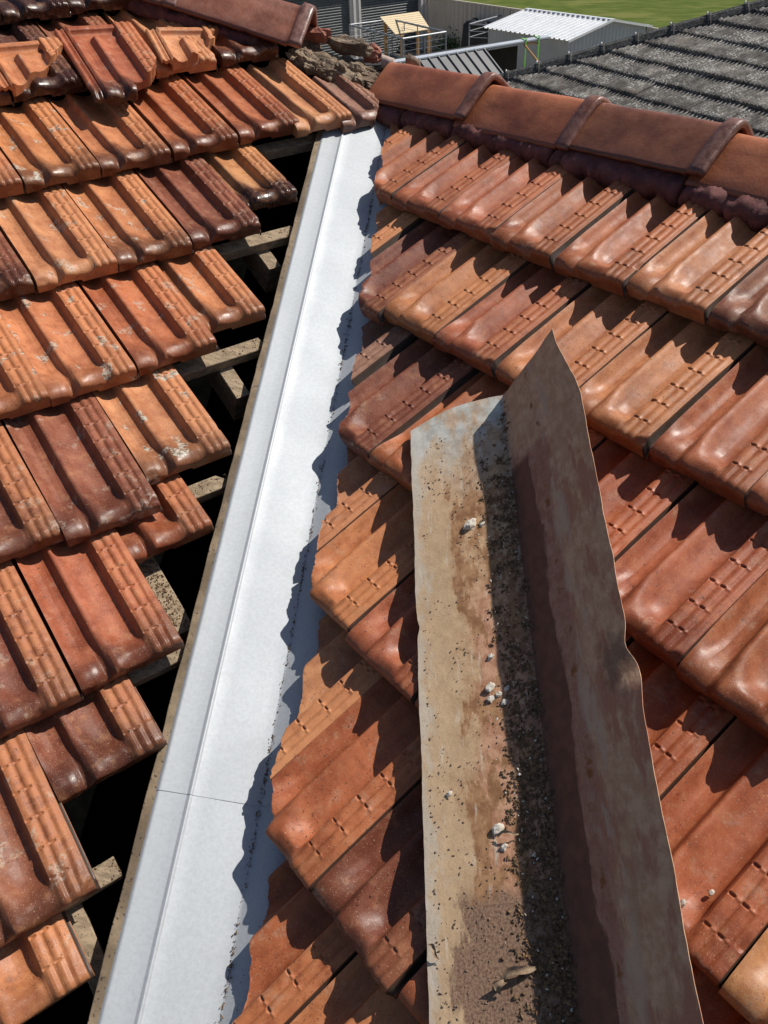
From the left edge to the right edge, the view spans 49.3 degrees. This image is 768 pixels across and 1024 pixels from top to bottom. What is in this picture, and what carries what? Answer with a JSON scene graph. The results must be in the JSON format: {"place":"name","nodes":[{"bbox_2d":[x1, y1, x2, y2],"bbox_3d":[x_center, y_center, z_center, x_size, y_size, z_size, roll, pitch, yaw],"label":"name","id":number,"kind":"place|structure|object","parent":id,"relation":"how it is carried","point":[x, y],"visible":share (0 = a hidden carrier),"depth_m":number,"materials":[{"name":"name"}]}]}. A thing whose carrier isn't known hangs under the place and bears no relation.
{"place":"outdoors","nodes":[
{"label":"outdoors","id":0,"kind":"place"},
{"bbox_2d":[0,9,381,1023],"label":"roof void","id":1,"kind":"object","parent":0,"point":[104,817],"depth_m":2.06,"materials":[{"name":"black fabric"}]},
{"bbox_2d":[66,903,104,994],"bbox_3d":[-1.060,0.012,1.811,0.041,1.011,1.974,-25,43,-26],"label":"rafter","id":2,"kind":"object","parent":1,"relation":"in","point":[85,932],"visible":0.12,"depth_m":1.46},
{"bbox_2d":[65,856,122,911],"bbox_3d":[-0.711,0.749,1.385,0.567,0.045,0.047,-25,43,-26],"label":"batten","id":3,"kind":"object","parent":2,"relation":"on","point":[104,873],"visible":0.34,"depth_m":1.49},
{"bbox_2d":[0,910,94,1023],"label":"roof tile","id":4,"kind":"object","parent":3,"relation":"on","point":[44,965],"visible":0.62,"depth_m":1.36,"materials":[{"name":"ceramic"}]},
{"bbox_2d":[13,476,226,575],"bbox_3d":[-0.824,0.140,1.722,1.143,0.045,0.047,-25,43,-26],"label":"batten","id":5,"kind":"object","parent":2,"relation":"on","point":[215,487],"visible":0.2,"depth_m":1.94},
{"bbox_2d":[13,527,184,695],"bbox_3d":[-0.593,0.165,1.707,0.210,0.102,0.385,-25,69,-26],"label":"roof tile","id":6,"kind":"object","parent":5,"relation":"on","point":[103,613],"visible":0.94,"depth_m":1.67,"materials":[{"name":"ceramic"}]},
{"bbox_2d":[115,473,213,564],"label":"roof tile","id":7,"kind":"object","parent":5,"relation":"on","point":[183,518],"visible":0.44,"depth_m":1.82,"materials":[{"name":"ceramic"}]},
{"bbox_2d":[1,392,162,547],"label":"roof tile","id":8,"kind":"object","parent":7,"relation":"on","point":[86,473],"visible":0.98,"depth_m":1.82,"materials":[{"name":"ceramic"}]},
{"bbox_2d":[0,315,51,419],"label":"roof tile","id":9,"kind":"object","parent":8,"relation":"on","point":[23,391],"visible":0.98,"depth_m":1.88,"materials":[{"name":"ceramic"}]},
{"bbox_2d":[128,648,183,686],"bbox_3d":[-0.763,0.451,1.551,0.855,0.045,0.047,-25,43,-26],"label":"batten","id":10,"kind":"object","parent":2,"relation":"on","point":[149,672],"visible":0.22,"depth_m":1.70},
{"bbox_2d":[0,728,100,947],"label":"roof tile","id":11,"kind":"object","parent":10,"relation":"on","point":[46,872],"visible":1,"depth_m":1.43,"materials":[{"name":"ceramic"}]},
{"bbox_2d":[23,612,166,804],"bbox_3d":[-0.608,0.345,1.627,0.210,0.101,0.385,-26,69,-27],"label":"roof tile","id":12,"kind":"object","parent":10,"relation":"on","point":[101,734],"visible":0.5,"depth_m":1.56,"materials":[{"name":"ceramic"}]},
{"bbox_2d":[0,559,83,738],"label":"roof tile","id":13,"kind":"object","parent":12,"relation":"on","point":[38,683],"visible":1,"depth_m":1.58,"materials":[{"name":"ceramic"}]},
{"bbox_2d":[138,556,190,645],"bbox_3d":[-0.869,-0.350,2.081,0.041,0.781,1.496,-25,43,-26],"label":"rafter","id":14,"kind":"object","parent":1,"relation":"in","point":[182,630],"visible":0.09,"depth_m":1.81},
{"bbox_2d":[213,226,292,260],"bbox_3d":[-0.955,-0.494,2.070,1.720,0.045,0.048,-25,43,-26],"label":"batten","id":15,"kind":"object","parent":14,"relation":"on","point":[243,247],"visible":0.34,"depth_m":2.38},
{"bbox_2d":[75,261,217,375],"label":"roof tile","id":16,"kind":"object","parent":15,"relation":"on","point":[153,322],"visible":0.97,"depth_m":2.08,"materials":[{"name":"ceramic"}]},
{"bbox_2d":[0,184,118,292],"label":"roof tile","id":17,"kind":"object","parent":16,"relation":"on","point":[52,237],"visible":0.98,"depth_m":2.14,"materials":[{"name":"ceramic"}]},
{"bbox_2d":[154,245,265,333],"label":"roof tile","id":18,"kind":"object","parent":15,"relation":"on","point":[213,289],"visible":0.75,"depth_m":2.18,"materials":[{"name":"ceramic"}]},
{"bbox_2d":[61,169,193,271],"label":"roof tile","id":19,"kind":"object","parent":18,"relation":"on","point":[130,219],"visible":0.93,"depth_m":2.23,"materials":[{"name":"ceramic"}]},
{"bbox_2d":[0,96,102,192],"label":"roof tile","id":20,"kind":"object","parent":19,"relation":"on","point":[42,146],"visible":0.98,"depth_m":2.29,"materials":[{"name":"ceramic"}]},
{"bbox_2d":[87,84,336,1023],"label":"valley board","id":21,"kind":"object","parent":1,"relation":"attached to","point":[107,963],"visible":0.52,"depth_m":1.71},
{"bbox_2d":[98,790,285,1023],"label":"valley flashing","id":22,"kind":"object","parent":21,"relation":"attached to","point":[185,910],"visible":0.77,"depth_m":1.46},
{"bbox_2d":[232,859,357,1023],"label":"roof tile","id":23,"kind":"object","parent":22,"relation":"on","point":[285,988],"visible":0.65,"depth_m":1.39,"materials":[{"name":"ceramic"}]},
{"bbox_2d":[266,677,421,891],"bbox_3d":[-0.041,0.470,1.516,0.385,0.102,0.210,-46,50,-9],"label":"roof tile","id":24,"kind":"object","parent":23,"relation":"on","point":[356,810],"visible":0.8,"depth_m":1.50,"materials":[{"name":"ceramic"}]},
{"bbox_2d":[345,572,419,709],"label":"roof tile","id":25,"kind":"object","parent":24,"relation":"on","point":[381,638],"visible":0.29,"depth_m":1.61,"materials":[{"name":"ceramic"}]},
{"bbox_2d":[587,426,607,452],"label":"roof tile","id":26,"kind":"object","parent":25,"relation":"on","point":[597,438],"visible":0.15,"depth_m":1.72,"materials":[{"name":"ceramic"}]},
{"bbox_2d":[495,286,668,387],"bbox_3d":[0.460,-0.386,1.876,0.385,0.102,0.210,-46,50,-9],"label":"roof tile","id":27,"kind":"object","parent":26,"relation":"on","point":[596,330],"visible":0.58,"depth_m":1.88,"materials":[{"name":"ceramic"}]},
{"bbox_2d":[554,191,706,297],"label":"roof tile","id":28,"kind":"object","parent":27,"relation":"on","point":[617,248],"visible":0.8,"depth_m":1.98,"materials":[{"name":"ceramic"}]},
{"bbox_2d":[290,954,419,1023],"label":"roof tile","id":29,"kind":"object","parent":22,"relation":"on","point":[342,998],"visible":0.43,"depth_m":1.32,"materials":[{"name":"ceramic"}]},
{"bbox_2d":[312,781,426,998],"bbox_3d":[0.089,0.569,1.387,0.385,0.102,0.210,-45,50,-9],"label":"roof tile","id":30,"kind":"object","parent":29,"relation":"on","point":[386,941],"visible":0.45,"depth_m":1.36,"materials":[{"name":"ceramic"}]},
{"bbox_2d":[415,632,633,708],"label":"roof tile","id":31,"kind":"object","parent":30,"relation":"on","point":[629,639],"visible":0.09,"depth_m":1.47,"materials":[{"name":"ceramic"}]},
{"bbox_2d":[411,329,703,1023],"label":"old flashing","id":32,"kind":"object","parent":31,"relation":"on","point":[621,906],"visible":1,"depth_m":1.35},
{"bbox_2d":[419,421,557,1023],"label":"grit","id":33,"kind":"object","parent":32,"relation":"on","point":[519,903],"visible":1,"depth_m":1.34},
{"bbox_2d":[476,401,581,1023],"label":"dirt crumbs","id":34,"kind":"object","parent":32,"relation":"on","point":[564,979],"visible":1,"depth_m":1.29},
{"bbox_2d":[592,439,698,561],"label":"roof tile","id":35,"kind":"object","parent":31,"relation":"on","point":[641,497],"visible":0.44,"depth_m":1.61,"materials":[{"name":"ceramic"}]},
{"bbox_2d":[580,312,756,460],"bbox_3d":[0.586,-0.286,1.743,0.385,0.102,0.210,-45,50,-9],"label":"roof tile","id":36,"kind":"object","parent":35,"relation":"on","point":[645,392],"visible":0.89,"depth_m":1.72,"materials":[{"name":"ceramic"}]},
{"bbox_2d":[626,209,767,325],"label":"roof tile","id":37,"kind":"object","parent":36,"relation":"on","point":[702,267],"visible":0.91,"depth_m":1.85,"materials":[{"name":"ceramic"}]},
{"bbox_2d":[678,185,767,232],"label":"mortar pointing","id":38,"kind":"object","parent":37,"relation":"on","point":[751,212],"visible":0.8,"depth_m":1.91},
{"bbox_2d":[684,133,767,202],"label":"ridge cap","id":39,"kind":"object","parent":38,"relation":"on","point":[739,167],"visible":0.73,"depth_m":1.92,"materials":[{"name":"ceramic"}]},
{"bbox_2d":[398,961,428,1023],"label":"roof tile","id":40,"kind":"object","parent":29,"relation":"on","point":[413,996],"visible":0.12,"depth_m":1.25,"materials":[{"name":"ceramic"}]},
{"bbox_2d":[627,640,736,800],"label":"roof tile","id":41,"kind":"object","parent":40,"relation":"on","point":[687,725],"visible":0.34,"depth_m":1.34,"materials":[{"name":"ceramic"}]},
{"bbox_2d":[615,484,767,669],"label":"roof tile","id":42,"kind":"object","parent":41,"relation":"on","point":[691,568],"visible":0.88,"depth_m":1.47,"materials":[{"name":"ceramic"}]},
{"bbox_2d":[649,344,767,508],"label":"roof tile","id":43,"kind":"object","parent":42,"relation":"on","point":[714,438],"visible":0.95,"depth_m":1.60,"materials":[{"name":"ceramic"}]},
{"bbox_2d":[708,259,767,347],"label":"roof tile","id":44,"kind":"object","parent":43,"relation":"on","point":[740,308],"visible":1,"depth_m":1.73,"materials":[{"name":"ceramic"}]},
{"bbox_2d":[156,120,390,806],"bbox_3d":[-0.128,-0.380,2.143,0.394,0.778,2.093,3,38,7],"label":"valley flashing","id":45,"kind":"object","parent":21,"relation":"on","point":[223,730],"visible":0.71,"depth_m":1.91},
{"bbox_2d":[270,614,382,779],"bbox_3d":[-0.142,0.353,1.654,0.335,0.094,0.210,-46,51,-9],"label":"roof tile","id":46,"kind":"object","parent":45,"relation":"on","point":[353,676],"visible":0.73,"depth_m":1.62,"materials":[{"name":"ceramic"}]},
{"bbox_2d":[310,484,414,632],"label":"roof tile","id":47,"kind":"object","parent":46,"relation":"on","point":[369,565],"visible":0.58,"depth_m":1.76,"materials":[{"name":"ceramic"}]},
{"bbox_2d":[365,371,509,491],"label":"roof tile","id":48,"kind":"object","parent":47,"relation":"on","point":[392,458],"visible":0.33,"depth_m":1.91,"materials":[{"name":"ceramic"}]},
{"bbox_2d":[432,262,591,378],"bbox_3d":[0.324,-0.487,2.014,0.385,0.103,0.210,-46,50,-10],"label":"roof tile","id":49,"kind":"object","parent":48,"relation":"on","point":[490,332],"visible":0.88,"depth_m":1.99,"materials":[{"name":"ceramic"}]},
{"bbox_2d":[312,74,378,132],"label":"roof tile","id":50,"kind":"object","parent":45,"relation":"on","point":[359,102],"visible":0.71,"depth_m":2.74,"materials":[{"name":"ceramic"}]},
{"bbox_2d":[245,58,351,137],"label":"roof tile","id":51,"kind":"object","parent":50,"relation":"on","point":[309,104],"visible":0.81,"depth_m":2.67,"materials":[{"name":"ceramic"}]},
{"bbox_2d":[212,34,278,67],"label":"roof tile","id":52,"kind":"object","parent":51,"relation":"on","point":[227,51],"visible":0.64,"depth_m":2.71,"materials":[{"name":"ceramic"}]},
{"bbox_2d":[124,0,259,45],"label":"mortar bed","id":53,"kind":"object","parent":52,"relation":"on","point":[145,9],"visible":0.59,"depth_m":2.72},
{"bbox_2d":[160,0,317,48],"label":"ridge cap","id":54,"kind":"object","parent":53,"relation":"on","point":[283,23],"visible":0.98,"depth_m":2.70,"materials":[{"name":"ceramic"}]},
{"bbox_2d":[317,446,398,551],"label":"roof tile","id":55,"kind":"object","parent":45,"relation":"on","point":[363,486],"visible":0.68,"depth_m":1.86,"materials":[{"name":"ceramic"}]},
{"bbox_2d":[338,338,479,460],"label":"roof tile","id":56,"kind":"object","parent":55,"relation":"on","point":[408,387],"visible":0.87,"depth_m":1.98,"materials":[{"name":"ceramic"}]},
{"bbox_2d":[351,320,418,387],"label":"roof tile","id":57,"kind":"object","parent":45,"relation":"on","point":[385,344],"visible":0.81,"depth_m":2.11,"materials":[{"name":"ceramic"}]},
{"bbox_2d":[358,220,472,325],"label":"roof tile","id":58,"kind":"object","parent":57,"relation":"on","point":[401,265],"visible":0.64,"depth_m":2.25,"materials":[{"name":"ceramic"}]},
{"bbox_2d":[392,142,516,224],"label":"roof tile","id":59,"kind":"object","parent":58,"relation":"on","point":[432,193],"visible":0.73,"depth_m":2.38,"materials":[{"name":"ceramic"}]},
{"bbox_2d":[450,124,556,168],"bbox_3d":[0.351,-1.076,2.403,0.094,0.103,0.390,-27,44,-29],"label":"mortar pointing","id":60,"kind":"object","parent":59,"relation":"on","point":[475,139],"visible":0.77,"depth_m":2.37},
{"bbox_2d":[453,84,611,151],"bbox_3d":[0.439,-1.152,2.393,0.268,0.120,0.455,-29,44,-27],"label":"ridge cap","id":61,"kind":"object","parent":60,"relation":"on","point":[541,119],"visible":0.81,"depth_m":2.33,"materials":[{"name":"ceramic"}]},
{"bbox_2d":[383,238,530,344],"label":"roof tile","id":62,"kind":"object","parent":57,"relation":"on","point":[453,287],"visible":0.87,"depth_m":2.12,"materials":[{"name":"ceramic"}]},
{"bbox_2d":[490,172,632,270],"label":"roof tile","id":63,"kind":"object","parent":62,"relation":"on","point":[547,227],"visible":0.82,"depth_m":2.11,"materials":[{"name":"ceramic"}]},
{"bbox_2d":[438,156,568,243],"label":"roof tile","id":64,"kind":"object","parent":63,"relation":"on","point":[485,208],"visible":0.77,"depth_m":2.25,"materials":[{"name":"ceramic"}]},
{"bbox_2d":[548,150,689,207],"bbox_3d":[0.603,-0.883,2.144,0.104,0.107,0.410,-27,44,-29],"label":"mortar pointing","id":65,"kind":"object","parent":63,"relation":"on","point":[648,184],"visible":0.51,"depth_m":2.10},
{"bbox_2d":[554,102,754,177],"bbox_3d":[0.698,-0.971,2.134,0.269,0.119,0.462,-25,42,-30],"label":"ridge cap","id":66,"kind":"object","parent":65,"relation":"on","point":[673,143],"visible":0.81,"depth_m":2.07,"materials":[{"name":"ceramic"}]},
{"bbox_2d":[370,201,425,257],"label":"roof tile","id":67,"kind":"object","parent":45,"relation":"on","point":[394,225],"visible":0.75,"depth_m":2.37,"materials":[{"name":"ceramic"}]},
{"bbox_2d":[374,129,466,205],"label":"roof tile","id":68,"kind":"object","parent":67,"relation":"on","point":[409,159],"visible":0.68,"depth_m":2.50,"materials":[{"name":"ceramic"}]},
{"bbox_2d":[401,110,454,139],"bbox_3d":[0.153,-1.225,2.606,0.092,0.101,0.230,-27,44,-29],"label":"mortar pointing","id":69,"kind":"object","parent":68,"relation":"on","point":[429,125],"visible":0.49,"depth_m":2.58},
{"bbox_2d":[369,62,511,120],"bbox_3d":[0.177,-1.355,2.655,0.269,0.121,0.490,-27,43,-29],"label":"ridge cap","id":70,"kind":"object","parent":69,"relation":"on","point":[450,95],"visible":0.84,"depth_m":2.60,"materials":[{"name":"ceramic"}]},
{"bbox_2d":[172,159,280,291],"bbox_3d":[-0.520,-0.961,2.544,0.041,0.404,0.707,-25,43,-26],"label":"rafter","id":71,"kind":"object","parent":1,"relation":"on","point":[264,267],"visible":0.17,"depth_m":2.42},
{"bbox_2d":[205,344,249,419],"bbox_3d":[-0.667,-0.703,2.348,0.041,0.564,1.040,-25,43,-26],"label":"rafter","id":72,"kind":"object","parent":1,"relation":"in","point":[230,388],"visible":0.14,"depth_m":2.16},
{"bbox_2d":[173,338,262,381],"bbox_3d":[-0.894,-0.171,1.892,1.416,0.045,0.047,-25,43,-26],"label":"batten","id":73,"kind":"object","parent":72,"relation":"on","point":[195,368],"visible":0.34,"depth_m":2.14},
{"bbox_2d":[0,420,64,563],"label":"roof tile","id":74,"kind":"object","parent":73,"relation":"on","point":[28,524],"visible":0.99,"depth_m":1.73,"materials":[{"name":"ceramic"}]},
{"bbox_2d":[92,364,231,485],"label":"roof tile","id":75,"kind":"object","parent":73,"relation":"on","point":[163,423],"visible":0.84,"depth_m":1.94,"materials":[{"name":"ceramic"}]},
{"bbox_2d":[0,281,138,406],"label":"roof tile","id":76,"kind":"object","parent":75,"relation":"on","point":[68,342],"visible":0.98,"depth_m":1.99,"materials":[{"name":"ceramic"}]},
{"bbox_2d":[0,231,37,300],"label":"roof tile","id":77,"kind":"object","parent":76,"relation":"on","point":[15,279],"visible":1,"depth_m":2.03,"materials":[{"name":"ceramic"}]},
{"bbox_2d":[254,133,316,159],"bbox_3d":[-1.018,-0.821,2.251,2.025,0.045,0.047,-25,43,-26],"label":"batten","id":78,"kind":"object","parent":72,"relation":"on","point":[280,149],"visible":0.27,"depth_m":2.63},
{"bbox_2d":[132,154,260,250],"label":"roof tile","id":79,"kind":"object","parent":78,"relation":"on","point":[201,201],"visible":0.96,"depth_m":2.33,"materials":[{"name":"ceramic"}]},
{"bbox_2d":[46,94,172,176],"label":"roof tile","id":80,"kind":"object","parent":79,"relation":"on","point":[115,139],"visible":0.95,"depth_m":2.39,"materials":[{"name":"ceramic"}]},
{"bbox_2d":[0,20,85,102],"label":"roof tile","id":81,"kind":"object","parent":80,"relation":"on","point":[63,77],"visible":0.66,"depth_m":2.44,"materials":[{"name":"ceramic"}]},
{"bbox_2d":[0,37,64,96],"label":"broken tile","id":82,"kind":"object","parent":81,"relation":"on","point":[23,65],"visible":0.93,"depth_m":2.44,"materials":[{"name":"ceramic"}]},
{"bbox_2d":[54,21,156,104],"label":"broken tile","id":83,"kind":"object","parent":80,"relation":"on","point":[108,72],"visible":1,"depth_m":2.50,"materials":[{"name":"ceramic"}]},
{"bbox_2d":[34,12,126,90],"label":"roof tile","id":84,"kind":"object","parent":83,"relation":"on","point":[83,19],"visible":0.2,"depth_m":2.64,"materials":[{"name":"ceramic"}]},
{"bbox_2d":[0,0,71,24],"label":"roof tile","id":85,"kind":"object","parent":84,"relation":"on","point":[13,11],"visible":1,"depth_m":2.57,"materials":[{"name":"ceramic"}]},
{"bbox_2d":[198,143,297,210],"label":"roof tile","id":86,"kind":"object","parent":78,"relation":"on","point":[251,176],"visible":0.65,"depth_m":2.44,"materials":[{"name":"ceramic"}]},
{"bbox_2d":[127,74,238,160],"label":"roof tile","id":87,"kind":"object","parent":86,"relation":"on","point":[180,117],"visible":0.96,"depth_m":2.49,"materials":[{"name":"ceramic"}]},
{"bbox_2d":[180,64,298,144],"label":"roof tile","id":88,"kind":"object","parent":86,"relation":"on","point":[242,103],"visible":0.96,"depth_m":2.59,"materials":[{"name":"ceramic"}]},
{"bbox_2d":[103,9,217,78],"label":"roof tile","id":89,"kind":"object","parent":88,"relation":"on","point":[207,61],"visible":0.41,"depth_m":2.66,"materials":[{"name":"ceramic"}]},
{"bbox_2d":[145,25,218,69],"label":"broken tile","id":90,"kind":"object","parent":89,"relation":"on","point":[172,48],"visible":0.92,"depth_m":2.63,"materials":[{"name":"ceramic"}]},
{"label":"roof tile","id":91,"kind":"object","parent":1,"relation":"on","visible":0},
{"bbox_2d":[718,928,767,1023],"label":"roof tile","id":92,"kind":"object","parent":91,"relation":"on","point":[743,991],"visible":1,"depth_m":1.11,"materials":[{"name":"ceramic"}]},
{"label":"roof tile","id":93,"kind":"object","parent":1,"relation":"on","visible":0},
{"bbox_2d":[691,962,750,1023],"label":"roof tile","id":94,"kind":"object","parent":93,"relation":"on","point":[716,1007],"visible":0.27,"depth_m":1.15,"materials":[{"name":"ceramic"}]},
{"bbox_2d":[660,719,767,988],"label":"roof tile","id":95,"kind":"object","parent":94,"relation":"on","point":[714,803],"visible":0.73,"depth_m":1.23,"materials":[{"name":"ceramic"}]},
{"bbox_2d":[676,571,767,738],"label":"roof tile","id":96,"kind":"object","parent":95,"relation":"on","point":[724,663],"visible":1,"depth_m":1.35,"materials":[{"name":"ceramic"}]},
{"bbox_2d":[283,0,427,58],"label":"garage","id":97,"kind":"structure","parent":0,"point":[337,17],"depth_m":30.71,"materials":[{"name":"beige metal"}]},
{"bbox_2d":[283,0,349,56],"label":"roller door","id":98,"kind":"structure","parent":97,"relation":"in","point":[333,15],"depth_m":29.95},
{"bbox_2d":[361,0,417,53],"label":"roller door","id":99,"kind":"structure","parent":97,"relation":"in","point":[371,10],"depth_m":31.25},
{"bbox_2d":[395,49,435,55],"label":"yard","id":100,"kind":"structure","parent":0,"point":[414,52],"depth_m":32.20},
{"bbox_2d":[365,35,550,74],"bbox_3d":[1.877,-9.161,19.081,4.431,2.588,4.380,-24,43,-25],"label":"pergola","id":101,"kind":"object","parent":100,"relation":"on","point":[479,59],"visible":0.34,"depth_m":18.08,"materials":[{"name":"grey metal"}]},
{"bbox_2d":[427,0,657,49],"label":"boundary fence","id":102,"kind":"object","parent":100,"relation":"on","point":[454,15],"visible":0.23,"depth_m":30.79,"materials":[{"name":"metal"}]},
{"bbox_2d":[499,0,767,138],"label":"neighbour house","id":103,"kind":"structure","parent":100,"relation":"on","point":[710,66],"depth_m":10.07,"materials":[{"name":"tile"}]},
{"bbox_2d":[483,8,652,68],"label":"garden shed","id":104,"kind":"structure","parent":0,"point":[570,32],"depth_m":23.09,"materials":[{"name":"grey metal"}]},
{"bbox_2d":[461,0,754,27],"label":"lawn","id":105,"kind":"structure","parent":0,"point":[658,13],"depth_m":39.69,"materials":[{"name":"green plant"}]},
{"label":"roof slope","id":106,"kind":"structure","parent":0,"visible":0},
{"bbox_2d":[285,40,382,89],"bbox_3d":[-0.078,-1.487,2.846,0.505,0.209,0.161,3,38,7],"label":"mortar bed","id":107,"kind":"object","parent":106,"relation":"on","point":[311,58],"visible":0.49,"depth_m":2.81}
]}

